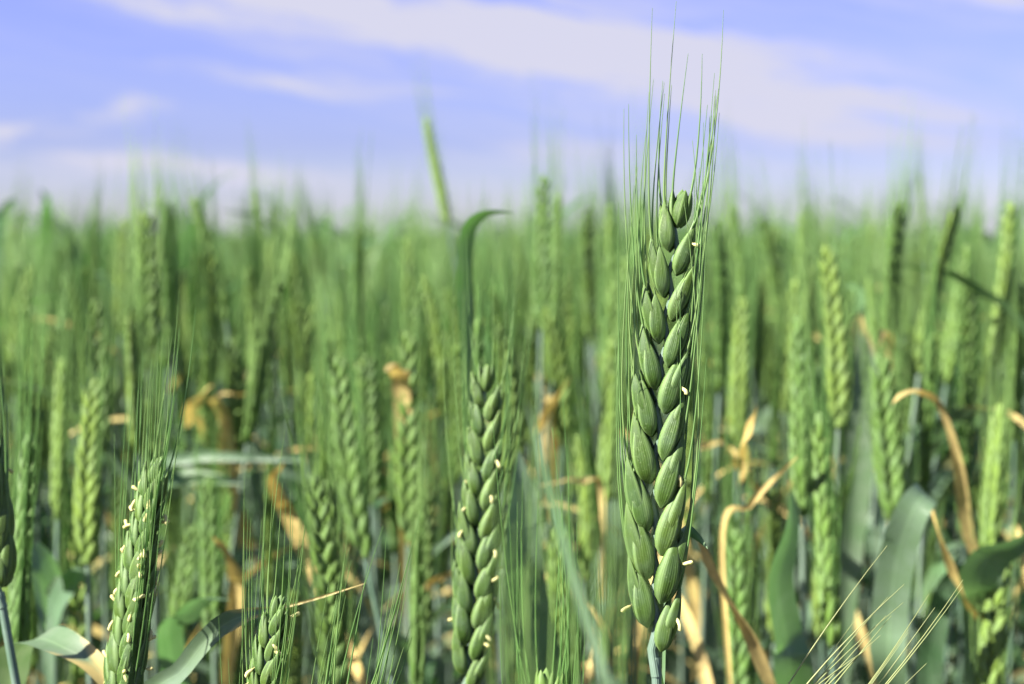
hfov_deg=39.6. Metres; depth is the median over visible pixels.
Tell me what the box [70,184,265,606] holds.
wheat stalk
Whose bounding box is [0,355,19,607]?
wheat stalk
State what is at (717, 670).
wheat stalk
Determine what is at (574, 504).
wheat stalk
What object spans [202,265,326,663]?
wheat stalk
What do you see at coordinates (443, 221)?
wheat stalk
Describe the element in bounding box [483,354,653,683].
wheat stalk
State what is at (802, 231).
wheat stalk
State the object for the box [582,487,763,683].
wheat stalk
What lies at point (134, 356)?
wheat stalk
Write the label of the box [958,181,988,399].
wheat stalk
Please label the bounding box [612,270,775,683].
wheat stalk
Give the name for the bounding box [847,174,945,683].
wheat stalk
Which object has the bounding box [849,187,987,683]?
wheat stalk
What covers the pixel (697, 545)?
wheat stalk
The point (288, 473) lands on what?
wheat stalk
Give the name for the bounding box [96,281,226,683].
wheat stalk
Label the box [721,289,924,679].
wheat stalk
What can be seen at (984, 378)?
wheat stalk
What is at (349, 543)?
wheat stalk
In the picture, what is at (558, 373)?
wheat stalk
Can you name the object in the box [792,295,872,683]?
wheat stalk
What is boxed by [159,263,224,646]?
wheat stalk
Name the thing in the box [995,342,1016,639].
wheat stalk
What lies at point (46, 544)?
wheat stalk
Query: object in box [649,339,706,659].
wheat stalk
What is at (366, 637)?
wheat stalk
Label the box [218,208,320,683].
wheat stalk
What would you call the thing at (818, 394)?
wheat stalk
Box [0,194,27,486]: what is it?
wheat stalk
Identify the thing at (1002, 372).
wheat stalk
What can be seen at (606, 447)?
wheat stalk
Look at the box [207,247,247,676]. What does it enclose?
wheat stalk
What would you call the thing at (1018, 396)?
wheat stalk
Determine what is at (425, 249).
wheat stalk
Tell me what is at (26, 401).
wheat stalk
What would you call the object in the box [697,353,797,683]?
wheat stalk
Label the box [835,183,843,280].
wheat stalk
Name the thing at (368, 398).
wheat stalk
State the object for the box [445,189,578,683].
wheat stalk
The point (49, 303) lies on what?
wheat stalk
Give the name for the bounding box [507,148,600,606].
wheat stalk
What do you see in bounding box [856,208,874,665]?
wheat stalk
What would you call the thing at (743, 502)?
wheat stalk
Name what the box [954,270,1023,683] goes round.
wheat stalk
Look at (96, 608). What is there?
wheat stalk
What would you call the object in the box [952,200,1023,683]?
wheat stalk
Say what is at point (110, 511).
wheat stalk
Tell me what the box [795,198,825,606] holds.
wheat stalk
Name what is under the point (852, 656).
wheat stalk
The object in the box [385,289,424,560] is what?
wheat stalk
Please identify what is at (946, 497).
wheat stalk
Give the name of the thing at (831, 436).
wheat stalk
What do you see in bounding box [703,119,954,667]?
wheat stalk
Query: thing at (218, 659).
wheat stalk
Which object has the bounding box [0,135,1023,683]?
wheat crop
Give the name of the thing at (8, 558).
wheat stalk
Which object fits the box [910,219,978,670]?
wheat stalk
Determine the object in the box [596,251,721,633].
wheat stalk
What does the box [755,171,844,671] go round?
wheat stalk
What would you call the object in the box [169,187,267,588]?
wheat stalk
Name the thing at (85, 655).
wheat stalk
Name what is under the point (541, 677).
wheat stalk
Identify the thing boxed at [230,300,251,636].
wheat stalk
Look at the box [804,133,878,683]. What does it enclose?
wheat stalk
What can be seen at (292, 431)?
wheat stalk
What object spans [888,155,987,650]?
wheat stalk
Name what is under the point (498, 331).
wheat stalk
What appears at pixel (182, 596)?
wheat stalk
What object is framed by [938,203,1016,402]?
wheat stalk
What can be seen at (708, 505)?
wheat stalk
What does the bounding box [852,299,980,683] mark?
wheat stalk
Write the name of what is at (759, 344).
wheat stalk
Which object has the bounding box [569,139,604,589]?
wheat stalk
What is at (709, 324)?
wheat stalk
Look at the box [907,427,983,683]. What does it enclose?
wheat stalk
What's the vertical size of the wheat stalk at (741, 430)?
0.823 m
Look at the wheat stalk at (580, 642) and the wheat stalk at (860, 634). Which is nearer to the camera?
the wheat stalk at (580, 642)
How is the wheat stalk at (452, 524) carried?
on the ground
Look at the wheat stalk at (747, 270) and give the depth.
1.45 m
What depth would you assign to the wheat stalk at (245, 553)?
0.72 m
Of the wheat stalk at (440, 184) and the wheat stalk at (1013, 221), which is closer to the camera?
the wheat stalk at (440, 184)
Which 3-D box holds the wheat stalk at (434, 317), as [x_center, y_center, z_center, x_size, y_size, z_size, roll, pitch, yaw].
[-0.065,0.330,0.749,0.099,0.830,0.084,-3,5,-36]
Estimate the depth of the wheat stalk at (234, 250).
1.95 m
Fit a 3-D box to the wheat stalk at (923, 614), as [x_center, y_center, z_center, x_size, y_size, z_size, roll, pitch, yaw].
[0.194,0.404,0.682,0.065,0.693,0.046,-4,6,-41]
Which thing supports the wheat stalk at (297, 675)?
on the ground
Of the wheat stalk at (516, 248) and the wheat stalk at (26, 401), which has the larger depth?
the wheat stalk at (516, 248)
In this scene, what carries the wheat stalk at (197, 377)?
on the ground
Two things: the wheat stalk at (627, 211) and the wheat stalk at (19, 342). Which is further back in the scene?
the wheat stalk at (627, 211)
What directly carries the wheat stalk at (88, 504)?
on the ground
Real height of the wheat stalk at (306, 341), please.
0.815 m
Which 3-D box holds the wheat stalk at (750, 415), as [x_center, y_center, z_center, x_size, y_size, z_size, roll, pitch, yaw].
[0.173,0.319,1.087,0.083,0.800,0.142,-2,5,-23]
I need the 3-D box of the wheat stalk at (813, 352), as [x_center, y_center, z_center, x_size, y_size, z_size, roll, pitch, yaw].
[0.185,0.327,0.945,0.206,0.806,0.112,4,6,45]
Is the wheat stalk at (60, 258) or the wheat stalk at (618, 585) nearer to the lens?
the wheat stalk at (618, 585)
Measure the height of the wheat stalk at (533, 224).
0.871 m
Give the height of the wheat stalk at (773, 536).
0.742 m
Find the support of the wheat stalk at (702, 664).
on the ground
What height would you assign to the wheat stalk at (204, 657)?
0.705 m
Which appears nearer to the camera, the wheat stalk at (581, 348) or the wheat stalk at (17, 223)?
the wheat stalk at (581, 348)
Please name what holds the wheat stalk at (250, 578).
on the ground
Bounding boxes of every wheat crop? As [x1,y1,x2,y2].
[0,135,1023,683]
[5,219,1023,342]
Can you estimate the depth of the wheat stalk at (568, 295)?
1.03 m
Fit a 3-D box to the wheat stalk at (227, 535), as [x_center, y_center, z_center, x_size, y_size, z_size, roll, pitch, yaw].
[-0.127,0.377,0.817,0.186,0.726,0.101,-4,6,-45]
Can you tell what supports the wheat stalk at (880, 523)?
on the ground
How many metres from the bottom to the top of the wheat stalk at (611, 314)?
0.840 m
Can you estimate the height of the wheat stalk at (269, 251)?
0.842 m
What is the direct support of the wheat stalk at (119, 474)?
on the ground
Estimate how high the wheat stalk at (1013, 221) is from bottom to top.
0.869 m
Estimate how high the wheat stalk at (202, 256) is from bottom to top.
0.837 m
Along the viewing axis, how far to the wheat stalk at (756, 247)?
1.22 m
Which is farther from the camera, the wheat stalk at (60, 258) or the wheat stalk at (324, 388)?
the wheat stalk at (60, 258)
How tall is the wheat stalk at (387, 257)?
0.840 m
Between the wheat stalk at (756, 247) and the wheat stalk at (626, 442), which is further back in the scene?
the wheat stalk at (756, 247)
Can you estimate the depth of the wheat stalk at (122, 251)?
0.98 m
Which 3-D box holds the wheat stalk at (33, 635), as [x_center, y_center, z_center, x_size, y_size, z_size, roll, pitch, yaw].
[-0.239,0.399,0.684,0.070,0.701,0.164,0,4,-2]
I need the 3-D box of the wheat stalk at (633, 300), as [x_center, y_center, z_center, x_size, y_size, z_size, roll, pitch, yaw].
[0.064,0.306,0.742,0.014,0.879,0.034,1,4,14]
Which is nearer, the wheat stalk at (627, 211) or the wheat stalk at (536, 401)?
the wheat stalk at (536, 401)
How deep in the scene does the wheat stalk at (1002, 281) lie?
0.72 m
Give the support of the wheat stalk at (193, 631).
on the ground
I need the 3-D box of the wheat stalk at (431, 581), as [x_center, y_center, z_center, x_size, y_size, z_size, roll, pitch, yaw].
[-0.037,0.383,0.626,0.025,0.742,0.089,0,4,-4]
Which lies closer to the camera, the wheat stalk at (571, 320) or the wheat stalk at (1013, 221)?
the wheat stalk at (571, 320)
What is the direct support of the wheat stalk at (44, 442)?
on the ground
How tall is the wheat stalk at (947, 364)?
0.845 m
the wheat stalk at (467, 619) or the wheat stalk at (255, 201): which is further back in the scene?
the wheat stalk at (255, 201)
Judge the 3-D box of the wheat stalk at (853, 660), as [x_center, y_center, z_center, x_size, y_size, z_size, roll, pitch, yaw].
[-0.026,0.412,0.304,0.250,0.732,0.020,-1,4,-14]
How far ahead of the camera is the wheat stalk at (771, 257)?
0.91 m
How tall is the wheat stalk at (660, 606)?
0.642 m
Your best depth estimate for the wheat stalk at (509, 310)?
1.03 m
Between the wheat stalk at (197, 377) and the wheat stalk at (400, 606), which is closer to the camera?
the wheat stalk at (197, 377)
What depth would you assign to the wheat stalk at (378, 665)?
0.30 m
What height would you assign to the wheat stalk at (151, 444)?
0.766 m
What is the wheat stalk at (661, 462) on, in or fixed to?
on the ground
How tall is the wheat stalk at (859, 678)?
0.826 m
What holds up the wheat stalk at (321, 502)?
on the ground
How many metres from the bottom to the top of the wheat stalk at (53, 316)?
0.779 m
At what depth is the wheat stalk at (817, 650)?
1.32 m
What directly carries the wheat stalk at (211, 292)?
on the ground
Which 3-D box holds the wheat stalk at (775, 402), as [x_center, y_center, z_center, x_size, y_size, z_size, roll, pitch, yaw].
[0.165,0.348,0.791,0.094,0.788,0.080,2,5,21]
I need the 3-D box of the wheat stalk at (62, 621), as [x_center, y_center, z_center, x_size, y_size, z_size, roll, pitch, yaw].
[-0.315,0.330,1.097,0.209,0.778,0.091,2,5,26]
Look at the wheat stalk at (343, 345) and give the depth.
0.86 m
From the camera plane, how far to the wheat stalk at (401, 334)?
0.67 m
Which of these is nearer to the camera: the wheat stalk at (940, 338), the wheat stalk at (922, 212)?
the wheat stalk at (940, 338)
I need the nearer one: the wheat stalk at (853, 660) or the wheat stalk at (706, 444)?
the wheat stalk at (853, 660)
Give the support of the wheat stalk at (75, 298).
on the ground
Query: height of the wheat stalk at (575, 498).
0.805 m
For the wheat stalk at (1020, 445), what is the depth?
0.88 m
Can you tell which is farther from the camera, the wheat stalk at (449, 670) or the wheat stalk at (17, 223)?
the wheat stalk at (17, 223)
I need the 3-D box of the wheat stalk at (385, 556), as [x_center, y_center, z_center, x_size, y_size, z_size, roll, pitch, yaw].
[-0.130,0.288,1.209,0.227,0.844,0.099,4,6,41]
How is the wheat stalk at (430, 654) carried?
on the ground
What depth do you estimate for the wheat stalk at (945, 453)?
1.22 m
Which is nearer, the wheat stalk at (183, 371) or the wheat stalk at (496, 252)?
the wheat stalk at (183, 371)
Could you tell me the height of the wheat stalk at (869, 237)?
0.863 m
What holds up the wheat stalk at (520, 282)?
on the ground
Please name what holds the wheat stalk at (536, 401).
on the ground
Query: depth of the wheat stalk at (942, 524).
1.33 m
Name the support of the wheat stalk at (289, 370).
on the ground
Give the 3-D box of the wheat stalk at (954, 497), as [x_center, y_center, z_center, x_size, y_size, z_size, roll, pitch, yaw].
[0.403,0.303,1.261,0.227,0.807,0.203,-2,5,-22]
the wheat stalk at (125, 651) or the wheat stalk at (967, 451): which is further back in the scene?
the wheat stalk at (967, 451)
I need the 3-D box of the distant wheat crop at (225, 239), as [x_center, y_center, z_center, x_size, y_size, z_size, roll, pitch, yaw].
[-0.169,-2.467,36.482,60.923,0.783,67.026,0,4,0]
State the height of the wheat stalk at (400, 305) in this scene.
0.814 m
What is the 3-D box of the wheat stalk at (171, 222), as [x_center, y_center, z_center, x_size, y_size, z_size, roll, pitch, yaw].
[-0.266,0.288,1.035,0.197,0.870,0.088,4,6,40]
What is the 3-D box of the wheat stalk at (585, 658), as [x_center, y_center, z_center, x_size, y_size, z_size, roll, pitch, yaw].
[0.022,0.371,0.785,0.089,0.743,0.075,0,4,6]
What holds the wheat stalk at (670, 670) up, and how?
on the ground
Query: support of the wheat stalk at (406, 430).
on the ground
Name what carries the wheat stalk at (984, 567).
on the ground
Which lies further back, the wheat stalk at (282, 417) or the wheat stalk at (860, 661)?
the wheat stalk at (860, 661)
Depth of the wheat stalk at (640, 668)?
0.99 m
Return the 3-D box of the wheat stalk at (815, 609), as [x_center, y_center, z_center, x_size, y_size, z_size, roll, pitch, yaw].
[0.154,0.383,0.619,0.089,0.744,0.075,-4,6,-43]
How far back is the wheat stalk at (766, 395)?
1.02 m
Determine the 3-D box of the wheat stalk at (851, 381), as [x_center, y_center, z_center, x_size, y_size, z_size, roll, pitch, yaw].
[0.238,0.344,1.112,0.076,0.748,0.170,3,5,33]
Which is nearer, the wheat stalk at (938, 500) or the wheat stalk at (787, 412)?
the wheat stalk at (787, 412)
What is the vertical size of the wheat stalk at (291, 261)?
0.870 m
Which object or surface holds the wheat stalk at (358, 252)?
on the ground
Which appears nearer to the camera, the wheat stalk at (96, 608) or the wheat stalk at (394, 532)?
the wheat stalk at (394, 532)
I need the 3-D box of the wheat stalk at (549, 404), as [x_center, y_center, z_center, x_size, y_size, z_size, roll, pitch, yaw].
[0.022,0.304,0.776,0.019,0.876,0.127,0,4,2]
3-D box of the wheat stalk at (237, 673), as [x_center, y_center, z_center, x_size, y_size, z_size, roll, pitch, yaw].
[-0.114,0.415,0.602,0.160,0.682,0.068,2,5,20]
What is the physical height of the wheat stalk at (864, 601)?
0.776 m
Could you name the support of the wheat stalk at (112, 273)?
on the ground
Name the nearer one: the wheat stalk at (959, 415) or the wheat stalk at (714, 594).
the wheat stalk at (959, 415)
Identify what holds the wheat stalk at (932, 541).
on the ground
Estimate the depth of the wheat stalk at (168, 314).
0.89 m
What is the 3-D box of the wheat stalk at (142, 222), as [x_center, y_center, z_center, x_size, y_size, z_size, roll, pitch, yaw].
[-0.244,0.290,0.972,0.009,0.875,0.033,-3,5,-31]
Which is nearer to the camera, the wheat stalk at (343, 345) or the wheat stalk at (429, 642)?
the wheat stalk at (343, 345)
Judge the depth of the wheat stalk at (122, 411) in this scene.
0.99 m
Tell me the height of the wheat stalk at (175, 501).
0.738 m
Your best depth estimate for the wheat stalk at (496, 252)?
1.48 m
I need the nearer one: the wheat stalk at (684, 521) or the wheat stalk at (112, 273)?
the wheat stalk at (684, 521)
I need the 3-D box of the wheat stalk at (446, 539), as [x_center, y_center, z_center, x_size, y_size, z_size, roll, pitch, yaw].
[-0.038,0.350,0.687,0.204,0.799,0.111,-1,5,-19]
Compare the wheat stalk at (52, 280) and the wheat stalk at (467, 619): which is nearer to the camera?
the wheat stalk at (467, 619)
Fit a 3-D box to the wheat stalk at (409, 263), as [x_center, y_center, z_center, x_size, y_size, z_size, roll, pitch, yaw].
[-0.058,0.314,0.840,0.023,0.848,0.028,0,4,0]
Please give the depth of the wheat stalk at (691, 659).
0.96 m
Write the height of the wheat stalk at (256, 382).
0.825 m
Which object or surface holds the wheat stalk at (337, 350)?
on the ground
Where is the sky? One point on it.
(310, 78)
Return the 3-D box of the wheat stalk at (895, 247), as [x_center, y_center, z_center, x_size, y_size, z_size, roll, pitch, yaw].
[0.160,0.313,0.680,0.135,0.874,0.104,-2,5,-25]
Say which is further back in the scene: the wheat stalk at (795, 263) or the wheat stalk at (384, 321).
the wheat stalk at (795, 263)
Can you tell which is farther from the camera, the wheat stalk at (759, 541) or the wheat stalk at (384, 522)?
the wheat stalk at (384, 522)
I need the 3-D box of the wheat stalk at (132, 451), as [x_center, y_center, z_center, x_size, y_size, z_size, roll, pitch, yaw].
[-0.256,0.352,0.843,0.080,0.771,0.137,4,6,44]
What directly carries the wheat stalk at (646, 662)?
on the ground
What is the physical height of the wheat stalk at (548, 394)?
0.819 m
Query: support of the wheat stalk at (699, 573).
on the ground
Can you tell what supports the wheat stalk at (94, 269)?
on the ground
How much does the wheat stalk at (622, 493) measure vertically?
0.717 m
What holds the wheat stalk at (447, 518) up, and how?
on the ground
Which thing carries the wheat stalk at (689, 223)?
on the ground
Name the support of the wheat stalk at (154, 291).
on the ground
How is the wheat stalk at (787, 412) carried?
on the ground
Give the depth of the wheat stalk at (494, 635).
1.10 m
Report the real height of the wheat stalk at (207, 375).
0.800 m
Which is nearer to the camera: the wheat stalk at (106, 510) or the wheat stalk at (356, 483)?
the wheat stalk at (356, 483)
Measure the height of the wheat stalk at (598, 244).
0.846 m
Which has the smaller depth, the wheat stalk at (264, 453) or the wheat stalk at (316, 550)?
the wheat stalk at (316, 550)
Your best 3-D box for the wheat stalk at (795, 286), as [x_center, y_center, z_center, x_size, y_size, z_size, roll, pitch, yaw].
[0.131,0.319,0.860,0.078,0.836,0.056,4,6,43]
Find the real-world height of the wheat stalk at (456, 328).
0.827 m
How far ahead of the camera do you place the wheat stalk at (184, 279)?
0.99 m
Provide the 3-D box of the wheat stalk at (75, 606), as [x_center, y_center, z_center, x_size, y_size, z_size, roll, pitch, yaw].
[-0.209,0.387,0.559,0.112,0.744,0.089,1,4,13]
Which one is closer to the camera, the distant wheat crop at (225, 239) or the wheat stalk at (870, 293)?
the wheat stalk at (870, 293)
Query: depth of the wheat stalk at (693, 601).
0.67 m
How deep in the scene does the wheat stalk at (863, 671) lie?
1.11 m
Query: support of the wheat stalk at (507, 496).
on the ground
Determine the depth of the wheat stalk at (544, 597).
0.49 m
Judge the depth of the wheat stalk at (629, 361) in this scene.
0.95 m
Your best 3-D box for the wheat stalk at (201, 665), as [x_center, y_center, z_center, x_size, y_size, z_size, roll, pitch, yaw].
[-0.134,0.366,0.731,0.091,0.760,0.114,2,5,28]
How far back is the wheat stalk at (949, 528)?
1.43 m
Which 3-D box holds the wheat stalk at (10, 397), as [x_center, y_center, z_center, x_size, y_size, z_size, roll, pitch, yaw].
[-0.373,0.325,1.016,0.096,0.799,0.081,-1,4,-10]
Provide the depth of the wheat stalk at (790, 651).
0.57 m
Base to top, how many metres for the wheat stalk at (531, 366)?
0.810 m
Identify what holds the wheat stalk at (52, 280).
on the ground
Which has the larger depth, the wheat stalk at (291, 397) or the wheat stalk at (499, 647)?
the wheat stalk at (291, 397)
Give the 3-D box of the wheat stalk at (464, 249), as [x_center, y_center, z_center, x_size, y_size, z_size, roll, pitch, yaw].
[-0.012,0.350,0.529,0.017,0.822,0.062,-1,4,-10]
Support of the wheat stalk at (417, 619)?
on the ground
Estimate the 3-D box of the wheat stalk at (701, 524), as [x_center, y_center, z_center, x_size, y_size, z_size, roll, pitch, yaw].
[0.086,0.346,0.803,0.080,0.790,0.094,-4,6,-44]
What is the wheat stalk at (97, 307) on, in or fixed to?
on the ground
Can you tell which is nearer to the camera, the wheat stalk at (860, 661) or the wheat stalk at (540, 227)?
the wheat stalk at (540, 227)
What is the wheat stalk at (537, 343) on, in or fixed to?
on the ground
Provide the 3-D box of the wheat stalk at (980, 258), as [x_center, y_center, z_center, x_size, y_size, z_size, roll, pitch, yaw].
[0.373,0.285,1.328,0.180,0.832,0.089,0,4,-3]
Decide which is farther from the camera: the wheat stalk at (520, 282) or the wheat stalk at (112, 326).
the wheat stalk at (112, 326)
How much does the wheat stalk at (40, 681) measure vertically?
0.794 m
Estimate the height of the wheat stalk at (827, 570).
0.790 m
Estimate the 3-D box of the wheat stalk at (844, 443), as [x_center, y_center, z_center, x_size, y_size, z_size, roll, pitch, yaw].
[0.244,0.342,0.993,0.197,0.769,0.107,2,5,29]
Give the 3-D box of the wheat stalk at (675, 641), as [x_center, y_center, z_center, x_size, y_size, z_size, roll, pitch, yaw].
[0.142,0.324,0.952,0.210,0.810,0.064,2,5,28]
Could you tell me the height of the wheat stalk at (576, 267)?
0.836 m
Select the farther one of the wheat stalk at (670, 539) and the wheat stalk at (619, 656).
the wheat stalk at (619, 656)
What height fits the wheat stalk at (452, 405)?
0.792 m
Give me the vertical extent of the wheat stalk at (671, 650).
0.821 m
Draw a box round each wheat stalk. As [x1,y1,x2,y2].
[0,177,93,683]
[0,182,51,683]
[0,187,79,625]
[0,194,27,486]
[0,220,103,683]
[0,241,14,505]
[0,248,171,678]
[0,327,111,683]
[0,328,20,683]
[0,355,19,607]
[2,155,31,360]
[2,243,35,683]
[5,99,164,676]
[7,226,68,621]
[8,275,44,683]
[9,248,157,542]
[10,254,48,683]
[15,445,40,683]
[19,248,196,683]
[25,232,70,683]
[29,225,267,683]
[29,241,103,683]
[30,179,115,682]
[31,233,84,683]
[33,301,141,564]
[36,141,181,582]
[36,265,126,645]
[37,220,61,660]
[38,449,73,683]
[40,466,48,675]
[43,196,74,619]
[47,194,222,564]
[47,208,91,617]
[52,378,97,683]
[59,272,137,683]
[60,216,133,683]
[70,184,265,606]
[70,269,206,683]
[88,169,114,573]
[96,177,206,683]
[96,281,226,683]
[102,295,195,683]
[104,398,130,605]
[105,271,190,506]
[107,147,136,515]
[109,244,138,506]
[111,202,306,681]
[111,325,315,680]
[124,275,194,675]
[133,146,150,312]
[138,318,343,675]
[144,432,363,683]
[148,352,278,683]
[148,364,187,674]
[151,186,224,676]
[153,154,297,620]
[157,222,323,683]
[157,352,243,683]
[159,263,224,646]
[162,230,285,569]
[162,441,212,641]
[165,487,210,683]
[168,121,262,619]
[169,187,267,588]
[169,214,318,683]
[184,186,269,598]
[184,208,357,683]
[185,208,316,662]
[185,560,237,683]
[191,180,476,666]
[193,236,412,666]
[194,158,316,525]
[194,261,382,648]
[196,250,373,649]
[198,550,250,683]
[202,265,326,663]
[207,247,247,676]
[210,208,388,664]
[216,418,400,669]
[217,182,317,683]
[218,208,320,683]
[228,153,316,435]
[228,202,238,317]
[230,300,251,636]
[235,175,287,595]
[244,111,295,581]
[245,204,328,573]
[254,226,300,624]
[255,231,298,643]
[257,256,478,683]
[264,186,321,598]
[268,239,393,683]
[269,482,315,683]
[274,149,388,613]
[278,205,393,497]
[280,338,358,683]
[295,381,401,683]
[300,191,393,627]
[301,318,354,683]
[302,186,452,642]
[305,235,399,597]
[307,240,344,486]
[311,505,422,683]
[331,222,437,578]
[339,235,506,667]
[339,241,386,680]
[344,131,629,683]
[344,461,354,683]
[345,238,622,678]
[350,207,463,683]
[351,412,444,558]
[366,235,404,681]
[370,320,496,676]
[373,178,453,683]
[377,207,429,683]
[384,240,429,634]
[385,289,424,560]
[386,307,610,645]
[391,155,429,683]
[391,209,532,574]
[391,216,414,345]
[400,192,435,667]
[405,353,438,683]
[411,47,491,683]
[411,369,451,635]
[416,245,429,670]
[422,201,447,424]
[426,182,455,588]
[429,249,625,623]
[430,121,704,680]
[430,402,579,683]
[436,216,567,532]
[436,368,480,573]
[437,194,588,683]
[443,221,524,490]
[443,235,533,683]
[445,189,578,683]
[456,175,512,662]
[475,232,528,683]
[477,187,570,445]
[483,196,594,648]
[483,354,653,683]
[484,336,542,679]
[484,388,589,683]
[484,392,497,683]
[486,234,619,683]
[487,251,606,639]
[493,349,599,683]
[493,404,584,683]
[496,281,526,416]
[498,172,598,492]
[503,179,529,640]
[504,394,579,683]
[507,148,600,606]
[510,245,618,545]
[523,213,578,603]
[524,94,560,544]
[524,239,565,499]
[526,179,571,480]
[527,177,624,675]
[529,168,585,430]
[534,215,722,630]
[537,108,571,587]
[542,214,631,683]
[545,151,736,661]
[547,514,608,683]
[560,210,786,580]
[562,197,598,668]
[564,353,625,683]
[565,178,631,675]
[568,243,598,606]
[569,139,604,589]
[570,248,703,683]
[579,188,701,683]
[580,158,651,678]
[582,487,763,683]
[584,466,624,622]
[590,252,762,683]
[593,173,712,627]
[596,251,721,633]
[601,245,627,676]
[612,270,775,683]
[615,8,723,683]
[615,222,661,674]
[616,209,712,541]
[622,172,711,501]
[624,85,654,672]
[627,148,749,683]
[629,222,749,670]
[636,322,674,683]
[637,278,766,683]
[638,346,703,683]
[644,333,728,683]
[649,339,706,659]
[657,178,774,555]
[657,600,722,683]
[659,250,680,683]
[661,181,819,683]
[663,258,798,520]
[663,259,706,671]
[673,391,749,683]
[676,478,764,680]
[678,93,922,683]
[685,164,825,683]
[688,233,742,676]
[690,290,716,683]
[691,174,807,665]
[697,190,836,683]
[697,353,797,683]
[698,102,769,551]
[699,229,818,644]
[700,162,880,566]
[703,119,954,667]
[719,195,759,517]
[721,262,768,511]
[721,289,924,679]
[725,216,843,573]
[740,286,912,683]
[742,148,820,648]
[742,402,780,682]
[743,210,866,683]
[743,216,820,551]
[744,195,772,671]
[752,177,948,683]
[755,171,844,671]
[755,370,812,676]
[760,259,870,639]
[767,262,872,660]
[768,207,823,683]
[779,179,877,449]
[780,308,879,661]
[788,546,962,683]
[790,183,855,656]
[791,139,814,683]
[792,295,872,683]
[793,271,842,683]
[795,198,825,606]
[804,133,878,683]
[806,374,872,683]
[813,254,853,676]
[815,242,836,663]
[818,190,1020,680]
[818,227,976,566]
[818,391,834,683]
[824,313,853,490]
[829,294,953,683]
[834,202,987,556]
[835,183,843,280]
[837,278,1010,504]
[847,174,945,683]
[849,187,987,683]
[852,232,963,683]
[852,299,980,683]
[854,182,963,683]
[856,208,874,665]
[859,343,1023,653]
[870,246,905,580]
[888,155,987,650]
[892,267,1023,683]
[896,238,925,609]
[903,183,964,542]
[904,110,1023,490]
[905,181,981,679]
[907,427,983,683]
[908,158,985,683]
[909,481,951,683]
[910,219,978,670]
[912,480,943,618]
[914,122,937,554]
[916,280,953,568]
[925,237,950,683]
[935,183,1023,531]
[935,378,954,553]
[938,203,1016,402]
[939,413,953,543]
[943,112,1023,683]
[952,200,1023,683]
[953,442,1023,671]
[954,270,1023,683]
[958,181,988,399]
[969,399,1023,683]
[971,336,1022,520]
[979,197,1023,503]
[984,322,1023,679]
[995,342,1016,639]
[997,252,1022,581]
[1003,196,1023,683]
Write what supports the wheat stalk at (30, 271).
on the ground
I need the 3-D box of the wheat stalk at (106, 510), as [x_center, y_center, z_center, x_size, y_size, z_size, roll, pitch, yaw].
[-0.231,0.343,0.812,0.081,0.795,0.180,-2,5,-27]
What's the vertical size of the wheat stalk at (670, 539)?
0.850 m
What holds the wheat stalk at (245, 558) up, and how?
on the ground
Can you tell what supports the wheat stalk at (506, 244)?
on the ground
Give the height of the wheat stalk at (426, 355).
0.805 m
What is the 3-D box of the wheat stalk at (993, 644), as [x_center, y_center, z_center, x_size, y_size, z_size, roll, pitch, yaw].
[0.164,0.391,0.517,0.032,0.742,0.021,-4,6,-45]
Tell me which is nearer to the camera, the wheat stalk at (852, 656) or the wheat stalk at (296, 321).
the wheat stalk at (296, 321)
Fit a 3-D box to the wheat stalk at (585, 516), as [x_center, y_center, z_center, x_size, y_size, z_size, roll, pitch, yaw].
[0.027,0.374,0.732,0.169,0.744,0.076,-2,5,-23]
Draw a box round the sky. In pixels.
[0,0,1023,236]
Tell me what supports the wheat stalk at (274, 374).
on the ground
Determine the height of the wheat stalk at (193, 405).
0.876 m
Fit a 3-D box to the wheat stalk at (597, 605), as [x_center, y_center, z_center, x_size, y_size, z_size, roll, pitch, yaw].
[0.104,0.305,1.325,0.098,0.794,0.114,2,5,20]
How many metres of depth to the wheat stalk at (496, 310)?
0.81 m
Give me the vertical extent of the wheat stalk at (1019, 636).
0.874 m
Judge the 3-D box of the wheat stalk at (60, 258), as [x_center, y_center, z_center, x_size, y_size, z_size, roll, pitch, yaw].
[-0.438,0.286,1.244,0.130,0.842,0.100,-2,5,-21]
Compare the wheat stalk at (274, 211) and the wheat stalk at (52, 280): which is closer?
the wheat stalk at (52, 280)
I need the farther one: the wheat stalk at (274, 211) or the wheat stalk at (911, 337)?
the wheat stalk at (274, 211)
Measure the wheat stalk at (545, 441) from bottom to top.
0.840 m
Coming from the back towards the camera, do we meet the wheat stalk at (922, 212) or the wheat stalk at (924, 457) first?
the wheat stalk at (922, 212)
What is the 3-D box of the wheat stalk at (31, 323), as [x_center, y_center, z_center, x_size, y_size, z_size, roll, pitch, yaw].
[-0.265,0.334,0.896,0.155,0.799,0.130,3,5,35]
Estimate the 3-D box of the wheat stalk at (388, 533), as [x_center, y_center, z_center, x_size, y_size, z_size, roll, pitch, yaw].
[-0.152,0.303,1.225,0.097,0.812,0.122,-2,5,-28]
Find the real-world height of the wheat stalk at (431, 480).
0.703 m
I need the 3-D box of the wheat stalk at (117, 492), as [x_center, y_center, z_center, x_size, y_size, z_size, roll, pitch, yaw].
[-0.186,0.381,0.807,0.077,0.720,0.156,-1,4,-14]
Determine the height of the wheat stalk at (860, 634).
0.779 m
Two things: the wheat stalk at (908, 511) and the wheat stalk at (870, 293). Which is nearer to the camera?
the wheat stalk at (908, 511)
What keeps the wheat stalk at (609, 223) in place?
on the ground
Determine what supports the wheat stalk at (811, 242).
on the ground
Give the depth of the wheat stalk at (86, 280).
0.93 m
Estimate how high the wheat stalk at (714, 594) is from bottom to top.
0.862 m
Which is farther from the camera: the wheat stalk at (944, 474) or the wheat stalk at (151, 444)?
the wheat stalk at (944, 474)
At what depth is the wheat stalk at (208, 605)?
0.58 m

